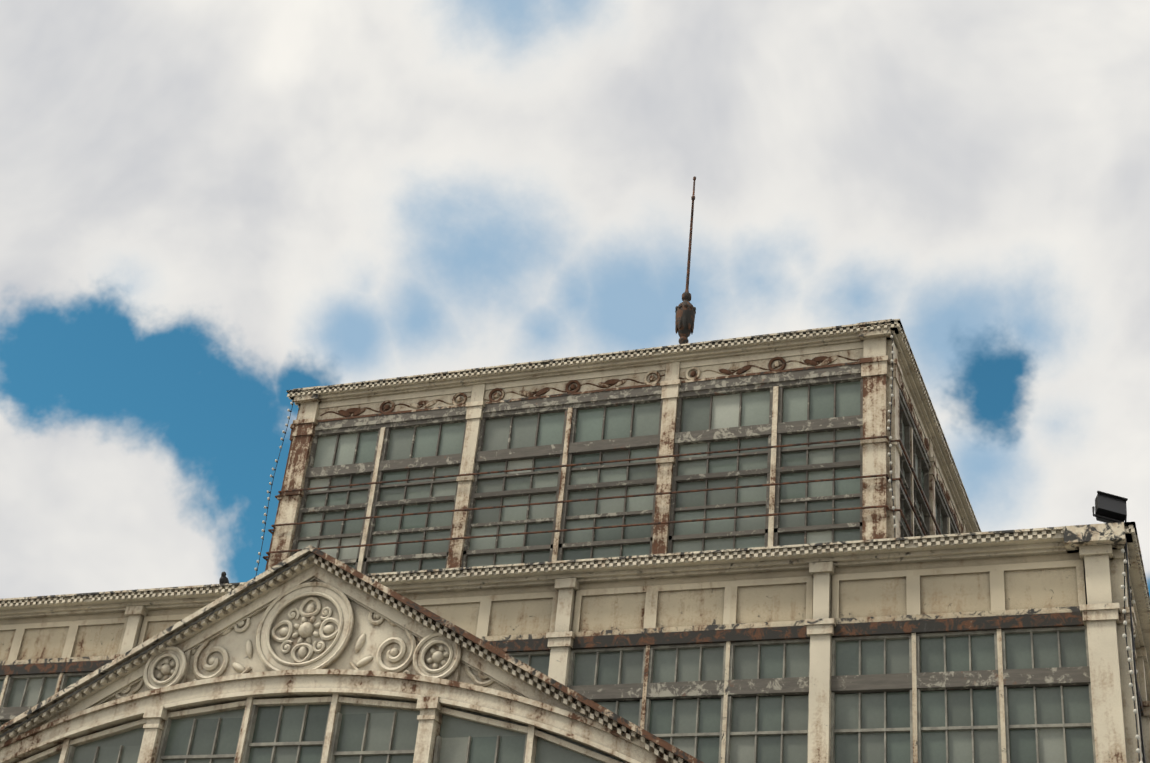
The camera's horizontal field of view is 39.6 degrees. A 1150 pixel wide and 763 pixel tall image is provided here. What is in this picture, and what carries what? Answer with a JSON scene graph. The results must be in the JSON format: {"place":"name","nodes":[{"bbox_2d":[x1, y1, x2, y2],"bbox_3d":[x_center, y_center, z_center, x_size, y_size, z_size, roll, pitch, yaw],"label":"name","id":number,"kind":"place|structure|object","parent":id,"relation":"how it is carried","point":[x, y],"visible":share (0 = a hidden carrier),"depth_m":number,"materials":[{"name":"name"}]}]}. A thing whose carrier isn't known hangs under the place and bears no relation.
{"place":"outdoors","nodes":[
{"label":"outdoors","id":0,"kind":"place"},
{"bbox_2d":[0,522,1149,762],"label":"tier","id":1,"kind":"object","parent":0,"point":[818,596],"depth_m":16.67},
{"bbox_2d":[219,572,228,583],"bbox_3d":[-4.324,2.497,19.790,0.119,0.209,0.345,-3,-30,16],"label":"pigeon","id":2,"kind":"object","parent":1,"relation":"on","point":[223,579],"visible":0.65,"depth_m":19.69,"materials":[{"name":"black"}]},
{"bbox_2d":[0,626,1142,762],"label":"windows","id":3,"kind":"structure","parent":1,"relation":"attached to","point":[885,730],"depth_m":16.30,"materials":[{"name":"grey glass"}]},
{"bbox_2d":[265,319,980,573],"bbox_3d":[1.483,3.384,25.864,9.430,3.367,9.430,-6,-31,21],"label":"lantern","id":4,"kind":"object","parent":1,"relation":"on","point":[725,411],"depth_m":22.20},
{"bbox_2d":[289,323,893,393],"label":"lantern roof","id":5,"kind":"structure","parent":4,"relation":"on","point":[602,357],"depth_m":22.76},
{"bbox_2d":[675,289,695,343],"bbox_3d":[1.943,-0.994,28.325,0.390,1.530,0.377,-6,-31,21],"label":"urn finial","id":6,"kind":"object","parent":5,"relation":"on","point":[685,310],"visible":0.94,"depth_m":28.26,"materials":[{"name":"paint"}]},
{"bbox_2d":[686,176,695,289],"bbox_3d":[2.125,-2.726,29.299,0.070,2.560,0.070,5,-29,1],"label":"lightning rod","id":7,"kind":"object","parent":6,"relation":"on","point":[690,243],"visible":0.94,"depth_m":29.22,"materials":[{"name":"metal"}]},
{"bbox_2d":[263,435,941,560],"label":"cables","id":8,"kind":"object","parent":4,"relation":"attached to","point":[760,485],"visible":0.4,"depth_m":21.58,"materials":[{"name":"black metal"}]},
{"bbox_2d":[255,334,1142,761],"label":"festoon cable","id":9,"kind":"object","parent":1,"relation":"attached to","point":[893,514],"visible":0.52,"depth_m":20.08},
{"bbox_2d":[254,335,1143,762],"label":"festoon bulbs","id":10,"kind":"object","parent":9,"relation":"hanging from","point":[894,527],"visible":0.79,"depth_m":19.86,"materials":[{"name":"glass"}]},
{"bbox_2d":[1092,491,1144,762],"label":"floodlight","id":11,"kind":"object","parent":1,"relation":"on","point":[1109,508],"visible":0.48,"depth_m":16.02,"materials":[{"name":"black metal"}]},
{"bbox_2d":[0,0,1149,598],"label":"sky","id":12,"kind":"structure","parent":0,"point":[211,211],"materials":[{"name":"white"}]},
{"bbox_3d":[0.654,11.281,21.425,20.688,5.250,20.688,-6,-31,21],"label":"tier","id":13,"kind":"object","parent":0,"visible":0},
{"bbox_2d":[0,553,313,741],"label":"roofs","id":14,"kind":"structure","parent":13,"relation":"on","point":[157,644],"depth_m":15.99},
{"bbox_2d":[0,545,703,762],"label":"gabled porch","id":15,"kind":"object","parent":13,"relation":"on","point":[320,627],"depth_m":15.32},
{"bbox_2d":[66,702,527,762],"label":"arched window","id":16,"kind":"structure","parent":15,"relation":"attached to","point":[249,744],"depth_m":15.12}
]}

